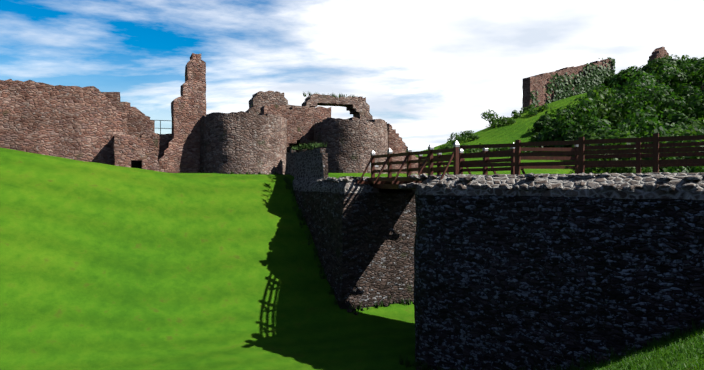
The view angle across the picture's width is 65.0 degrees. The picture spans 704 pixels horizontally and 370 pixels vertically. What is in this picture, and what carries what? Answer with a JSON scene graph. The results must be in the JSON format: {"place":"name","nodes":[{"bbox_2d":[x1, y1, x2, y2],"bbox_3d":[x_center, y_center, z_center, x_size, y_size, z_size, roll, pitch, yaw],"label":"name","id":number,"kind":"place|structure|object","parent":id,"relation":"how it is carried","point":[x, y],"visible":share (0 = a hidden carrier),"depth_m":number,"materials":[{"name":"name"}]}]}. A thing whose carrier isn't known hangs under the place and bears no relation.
{"place":"outdoors","nodes":[
{"label":"outdoors","id":0,"kind":"place"},
{"bbox_2d":[0,88,703,369],"bbox_3d":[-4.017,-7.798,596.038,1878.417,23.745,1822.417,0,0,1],"label":"terrain","id":1,"kind":"structure","parent":0,"point":[107,267],"depth_m":25.47,"materials":[{"name":"green plant"}]},
{"bbox_2d":[0,79,126,164],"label":"curtain wall","id":2,"kind":"structure","parent":1,"relation":"on","point":[87,123],"depth_m":32.25,"materials":[{"name":"brown stone"}]},
{"bbox_2d":[114,132,158,170],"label":"stone wall","id":3,"kind":"structure","parent":1,"relation":"on","point":[142,149],"depth_m":32.87,"materials":[{"name":"brown stone"}]},
{"bbox_2d":[102,92,172,167],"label":"curtain wall","id":4,"kind":"structure","parent":1,"relation":"on","point":[139,122],"depth_m":35.98,"materials":[{"name":"brown stone"}]},
{"bbox_2d":[155,120,171,133],"bbox_3d":[-14.145,-3.888,38.441,3.150,1.322,0.046,0,0,-24],"label":"metal railing","id":5,"kind":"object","parent":4,"relation":"on","point":[160,128],"depth_m":38.74,"materials":[{"name":"silver metal"}]},
{"bbox_2d":[158,53,205,172],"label":"ruined wall","id":6,"kind":"structure","parent":1,"relation":"on","point":[181,153],"depth_m":36.65,"materials":[{"name":"stone"}]},
{"bbox_2d":[200,111,286,173],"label":"gate tower","id":7,"kind":"structure","parent":1,"relation":"on","point":[241,142],"depth_m":35.78,"materials":[{"name":"stone"}]},
{"bbox_2d":[260,104,330,149],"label":"stone wall","id":8,"kind":"structure","parent":1,"relation":"on","point":[301,121],"depth_m":41.33,"materials":[{"name":"stone"}]},
{"bbox_2d":[245,91,372,152],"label":"ruined wall","id":9,"kind":"structure","parent":1,"relation":"on","point":[358,108],"depth_m":43.53,"materials":[{"name":"stone"}]},
{"bbox_2d":[292,91,357,149],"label":"plants","id":10,"kind":"object","parent":9,"relation":"on","point":[305,146],"visible":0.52,"depth_m":33.79,"materials":[{"name":"green"}]},
{"bbox_2d":[285,148,415,308],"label":"stone wall","id":11,"kind":"structure","parent":1,"relation":"on","point":[363,236],"depth_m":27.63,"materials":[{"name":"stone"}]},
{"bbox_2d":[314,117,387,173],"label":"gate tower","id":12,"kind":"structure","parent":1,"relation":"on","point":[351,145],"depth_m":39.16,"materials":[{"name":"stone"}]},
{"bbox_2d":[373,188,415,192],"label":"bridge bearing blocks","id":13,"kind":"structure","parent":1,"relation":"on","point":[375,190],"depth_m":28.38,"materials":[{"name":"grey stone"}]},
{"bbox_2d":[357,140,524,188],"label":"timber bridge","id":14,"kind":"structure","parent":13,"relation":"on","point":[391,182],"depth_m":23.98,"materials":[{"name":"brown wood"}]},
{"bbox_2d":[387,123,426,173],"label":"curtain wall","id":15,"kind":"structure","parent":1,"relation":"on","point":[396,143],"depth_m":41.97,"materials":[{"name":"stone"}]},
{"bbox_2d":[137,165,703,369],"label":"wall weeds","id":16,"kind":"object","parent":1,"relation":"on","point":[288,182],"depth_m":20.54,"materials":[{"name":"green plant"}]},
{"bbox_2d":[446,138,460,144],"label":"bush","id":17,"kind":"object","parent":1,"relation":"on","point":[451,141],"visible":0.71,"depth_m":74.54,"materials":[{"name":"green plant"}]},
{"bbox_2d":[450,132,460,138],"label":"bush","id":18,"kind":"object","parent":1,"relation":"on","point":[452,137],"visible":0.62,"depth_m":80.32,"materials":[{"name":"green plant"}]},
{"bbox_2d":[457,130,474,136],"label":"bush","id":19,"kind":"object","parent":1,"relation":"on","point":[460,134],"visible":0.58,"depth_m":77.41,"materials":[{"name":"green plant"}]},
{"bbox_2d":[458,135,479,140],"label":"bush","id":20,"kind":"object","parent":1,"relation":"on","point":[465,138],"visible":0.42,"depth_m":74.19,"materials":[{"name":"green plant"}]},
{"bbox_2d":[468,134,478,140],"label":"bush","id":21,"kind":"object","parent":1,"relation":"on","point":[473,137],"visible":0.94,"depth_m":73.41,"materials":[{"name":"green plant"}]},
{"bbox_2d":[465,148,482,152],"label":"bush","id":22,"kind":"object","parent":1,"relation":"on","point":[476,150],"visible":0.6,"depth_m":62.58,"materials":[{"name":"green plant"}]},
{"bbox_2d":[347,300,627,369],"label":"fallen stones","id":23,"kind":"object","parent":1,"relation":"on","point":[598,359],"visible":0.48,"depth_m":16.00,"materials":[{"name":"grey stone"}]},
{"bbox_2d":[481,109,498,123],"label":"bush","id":24,"kind":"object","parent":1,"relation":"on","point":[490,115],"visible":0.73,"depth_m":80.30,"materials":[{"name":"green plant"}]},
{"bbox_2d":[487,121,502,127],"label":"bush","id":25,"kind":"object","parent":1,"relation":"on","point":[492,124],"visible":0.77,"depth_m":77.51,"materials":[{"name":"green plant"}]},
{"bbox_2d":[496,117,513,123],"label":"bush","id":26,"kind":"object","parent":1,"relation":"on","point":[500,120],"visible":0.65,"depth_m":77.55,"materials":[{"name":"green plant"}]},
{"bbox_2d":[500,119,515,124],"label":"bush","id":27,"kind":"object","parent":1,"relation":"on","point":[508,121],"visible":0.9,"depth_m":75.91,"materials":[{"name":"green plant"}]},
{"bbox_2d":[511,110,521,116],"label":"bush","id":28,"kind":"object","parent":1,"relation":"on","point":[514,112],"visible":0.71,"depth_m":80.84,"materials":[{"name":"green plant"}]},
{"bbox_2d":[521,105,533,111],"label":"bush","id":29,"kind":"object","parent":1,"relation":"on","point":[527,108],"visible":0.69,"depth_m":81.29,"materials":[{"name":"green plant"}]},
{"bbox_2d":[528,110,537,114],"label":"bush","id":30,"kind":"object","parent":1,"relation":"on","point":[532,113],"visible":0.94,"depth_m":76.35,"materials":[{"name":"green plant"}]},
{"bbox_2d":[524,107,542,112],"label":"bush","id":31,"kind":"object","parent":1,"relation":"on","point":[531,109],"visible":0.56,"depth_m":77.84,"materials":[{"name":"green plant"}]},
{"bbox_2d":[526,134,542,141],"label":"bush","id":32,"kind":"object","parent":1,"relation":"on","point":[533,138],"visible":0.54,"depth_m":64.21,"materials":[{"name":"green plant"}]},
{"bbox_2d":[527,127,542,132],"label":"bush","id":33,"kind":"object","parent":1,"relation":"on","point":[533,130],"visible":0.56,"depth_m":68.51,"materials":[{"name":"green plant"}]},
{"bbox_2d":[536,103,547,110],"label":"bush","id":34,"kind":"object","parent":1,"relation":"on","point":[544,107],"visible":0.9,"depth_m":77.55,"materials":[{"name":"green plant"}]},
{"bbox_2d":[533,114,551,129],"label":"bush","id":35,"kind":"object","parent":1,"relation":"on","point":[538,124],"visible":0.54,"depth_m":67.16,"materials":[{"name":"green plant"}]},
{"bbox_2d":[398,172,703,369],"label":"stone wall","id":36,"kind":"structure","parent":1,"relation":"on","point":[528,271],"depth_m":17.64,"materials":[{"name":"grey stone"}]},
{"bbox_2d":[460,133,703,174],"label":"causeway fences","id":37,"kind":"object","parent":36,"relation":"on","point":[581,151],"visible":0.94,"depth_m":19.52,"materials":[{"name":"brown wood"}]},
{"bbox_2d":[538,118,567,139],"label":"bush","id":38,"kind":"object","parent":1,"relation":"on","point":[547,129],"visible":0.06,"depth_m":59.74,"materials":[{"name":"green plant"}]},
{"bbox_2d":[554,133,574,151],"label":"bush","id":39,"kind":"object","parent":1,"relation":"on","point":[565,137],"visible":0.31,"depth_m":54.77,"materials":[{"name":"green plant"}]},
{"bbox_2d":[522,58,612,110],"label":"ruined wall","id":40,"kind":"structure","parent":1,"relation":"on","point":[536,83],"depth_m":83.27,"materials":[{"name":"stone"}]},
{"bbox_2d":[530,57,615,107],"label":"ivy on upper bailey wall","id":41,"kind":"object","parent":40,"relation":"attached to","point":[597,76],"visible":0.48,"depth_m":85.57,"materials":[{"name":"green plant"}]},
{"bbox_2d":[553,105,583,130],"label":"bush","id":42,"kind":"object","parent":1,"relation":"on","point":[563,114],"visible":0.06,"depth_m":63.08,"materials":[{"name":"green plant"}]},
{"bbox_2d":[538,96,610,147],"bbox_3d":[23.169,-6.172,56.984,7.034,5.834,6.336,0,0,1],"label":"bush","id":43,"kind":"object","parent":1,"relation":"on","point":[563,128],"visible":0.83,"depth_m":56.37,"materials":[{"name":"green plant"}]},
{"bbox_2d":[570,132,602,156],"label":"bush","id":44,"kind":"object","parent":1,"relation":"on","point":[590,135],"visible":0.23,"depth_m":50.75,"materials":[{"name":"green plant"}]},
{"bbox_2d":[575,121,614,139],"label":"bush","id":45,"kind":"object","parent":1,"relation":"on","point":[591,127],"visible":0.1,"depth_m":52.60,"materials":[{"name":"green plant"}]},
{"bbox_2d":[568,87,625,130],"bbox_3d":[26.512,-7.553,60.012,6.064,6.174,6.816,0,0,1],"label":"bush","id":46,"kind":"object","parent":1,"relation":"on","point":[607,116],"visible":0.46,"depth_m":58.74,"materials":[{"name":"green plant"}]},
{"bbox_2d":[586,83,618,101],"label":"bush","id":47,"kind":"object","parent":1,"relation":"on","point":[598,86],"visible":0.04,"depth_m":67.93,"materials":[{"name":"green plant"}]},
{"bbox_2d":[601,74,614,88],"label":"bush","id":48,"kind":"object","parent":1,"relation":"on","point":[605,82],"visible":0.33,"depth_m":79.73,"materials":[{"name":"green plant"}]},
{"bbox_2d":[588,94,629,128],"bbox_3d":[29.011,-7.958,62.648,5.077,4.882,4.730,0,0,1],"label":"bush","id":49,"kind":"object","parent":1,"relation":"on","point":[617,112],"visible":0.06,"depth_m":61.01,"materials":[{"name":"green plant"}]},
{"bbox_2d":[598,120,633,144],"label":"lawn bush","id":50,"kind":"object","parent":1,"relation":"on","point":[619,125],"visible":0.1,"depth_m":51.07,"materials":[{"name":"green plant"}]},
{"bbox_2d":[574,131,662,173],"bbox_3d":[19.525,-0.788,40.569,6.110,6.374,5.976,0,0,1],"label":"bush","id":51,"kind":"object","parent":1,"relation":"on","point":[599,170],"visible":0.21,"depth_m":39.77,"materials":[{"name":"green plant"}]},
{"bbox_2d":[607,69,635,92],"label":"bush","id":52,"kind":"object","parent":1,"relation":"on","point":[610,79],"visible":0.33,"depth_m":74.17,"materials":[{"name":"green plant"}]},
{"bbox_2d":[582,70,674,129],"bbox_3d":[30.276,-8.869,60.736,9.134,7.464,8.634,0,1,-36],"label":"bush","id":53,"kind":"object","parent":1,"relation":"on","point":[630,102],"visible":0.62,"depth_m":58.76,"materials":[{"name":"green plant"}]},
{"bbox_2d":[618,66,649,89],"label":"bush","id":54,"kind":"object","parent":1,"relation":"on","point":[627,71],"visible":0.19,"depth_m":73.02,"materials":[{"name":"green plant"}]},
{"bbox_2d":[623,127,648,143],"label":"bush","id":55,"kind":"object","parent":1,"relation":"on","point":[634,130],"visible":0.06,"depth_m":54.96,"materials":[{"name":"green plant"}]},
{"bbox_2d":[611,71,668,107],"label":"bush","id":56,"kind":"object","parent":1,"relation":"on","point":[640,78],"visible":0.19,"depth_m":65.36,"materials":[{"name":"green plant"}]},
{"bbox_2d":[598,107,683,168],"bbox_3d":[22.993,-2.728,44.017,6.499,6.906,6.252,0,0,1],"label":"bush","id":57,"kind":"object","parent":1,"relation":"on","point":[649,128],"visible":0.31,"depth_m":43.13,"materials":[{"name":"green plant"}]},
{"bbox_2d":[610,81,676,127],"bbox_3d":[32.748,-8.811,61.946,6.282,5.652,6.749,0,1,40],"label":"bush","id":58,"kind":"object","parent":1,"relation":"on","point":[656,98],"visible":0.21,"depth_m":60.66,"materials":[{"name":"green plant"}]},
{"bbox_2d":[638,58,666,72],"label":"bush","id":59,"kind":"object","parent":1,"relation":"on","point":[647,67],"visible":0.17,"depth_m":80.10,"materials":[{"name":"green plant"}]},
{"bbox_2d":[644,47,668,67],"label":"bailey summit ruins","id":60,"kind":"object","parent":1,"relation":"on","point":[658,52],"visible":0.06,"depth_m":88.10,"materials":[{"name":"stone"}]},
{"bbox_2d":[645,58,676,78],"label":"bush","id":61,"kind":"object","parent":1,"relation":"on","point":[662,61],"visible":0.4,"depth_m":76.67,"materials":[{"name":"green plant"}]},
{"bbox_2d":[635,157,691,172],"bbox_3d":[21.042,1.451,37.410,6.470,6.984,6.684,0,0,1],"label":"bush","id":62,"kind":"object","parent":1,"relation":"on","point":[669,169],"visible":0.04,"depth_m":36.99,"materials":[{"name":"green plant"}]},
{"bbox_2d":[640,63,697,93],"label":"bush","id":63,"kind":"object","parent":1,"relation":"on","point":[669,76],"visible":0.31,"depth_m":67.83,"materials":[{"name":"green plant"}]},
{"bbox_2d":[644,120,703,172],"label":"bush","id":64,"kind":"object","parent":1,"relation":"on","point":[686,133],"visible":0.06,"depth_m":40.24,"materials":[{"name":"green plant"}]},
{"bbox_2d":[645,141,703,172],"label":"bush","id":65,"kind":"object","parent":1,"relation":"on","point":[695,169],"depth_m":38.19,"materials":[{"name":"green plant"}]},
{"bbox_2d":[657,113,696,131],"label":"bush","id":66,"kind":"object","parent":1,"relation":"on","point":[681,119],"visible":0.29,"depth_m":54.86,"materials":[{"name":"green plant"}]},
{"bbox_2d":[652,97,703,129],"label":"bush","id":67,"kind":"object","parent":1,"relation":"on","point":[668,111],"visible":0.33,"depth_m":57.28,"materials":[{"name":"green plant"}]},
{"bbox_2d":[663,54,692,67],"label":"bush","id":68,"kind":"object","parent":1,"relation":"on","point":[675,61],"visible":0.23,"depth_m":79.66,"materials":[{"name":"green plant"}]},
{"bbox_2d":[661,68,696,92],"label":"bush","id":69,"kind":"object","parent":1,"relation":"on","point":[676,73],"depth_m":71.31,"materials":[{"name":"green plant"}]},
{"bbox_2d":[664,124,694,135],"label":"bush","id":70,"kind":"object","parent":1,"relation":"on","point":[668,127],"visible":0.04,"depth_m":49.73,"materials":[{"name":"green plant"}]},
{"bbox_2d":[668,83,703,109],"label":"bush","id":71,"kind":"object","parent":1,"relation":"on","point":[686,93],"visible":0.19,"depth_m":63.41,"materials":[{"name":"green plant"}]},
{"bbox_2d":[670,57,703,91],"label":"bush","id":72,"kind":"object","parent":1,"relation":"on","point":[692,72],"visible":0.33,"depth_m":67.29,"materials":[{"name":"green plant"}]},
{"bbox_2d":[679,54,694,64],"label":"bush","id":73,"kind":"object","parent":1,"relation":"on","point":[684,56],"depth_m":84.28,"materials":[{"name":"green plant"}]},
{"bbox_2d":[676,93,703,123],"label":"bush","id":74,"kind":"object","parent":1,"relation":"on","point":[694,105],"visible":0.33,"depth_m":56.67,"materials":[{"name":"green plant"}]},
{"bbox_2d":[678,57,701,77],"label":"bush","id":75,"kind":"object","parent":1,"relation":"on","point":[691,61],"visible":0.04,"depth_m":74.75,"materials":[{"name":"green plant"}]},
{"bbox_2d":[678,123,703,171],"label":"bush","id":76,"kind":"object","parent":1,"relation":"on","point":[698,131],"visible":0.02,"depth_m":43.32,"materials":[{"name":"green plant"}]},
{"bbox_2d":[679,118,703,146],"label":"bush","id":77,"kind":"object","parent":1,"relation":"on","point":[699,121],"visible":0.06,"depth_m":46.89,"materials":[{"name":"green plant"}]},
{"bbox_2d":[680,64,702,88],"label":"bush","id":78,"kind":"object","parent":1,"relation":"on","point":[693,78],"visible":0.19,"depth_m":70.27,"materials":[{"name":"green plant"}]},
{"bbox_2d":[684,83,703,121],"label":"bush","id":79,"kind":"object","parent":1,"relation":"on","point":[695,99],"visible":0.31,"depth_m":56.96,"materials":[{"name":"green plant"}]},
{"bbox_2d":[0,0,703,151],"label":"sky","id":80,"kind":"structure","parent":0,"point":[429,69],"materials":[{"name":"blue"}]},
{"bbox_2d":[574,328,703,369],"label":"bank grass","id":81,"kind":"structure","parent":0,"point":[649,356],"depth_m":12.69,"materials":[{"name":"green plant"}]}
]}

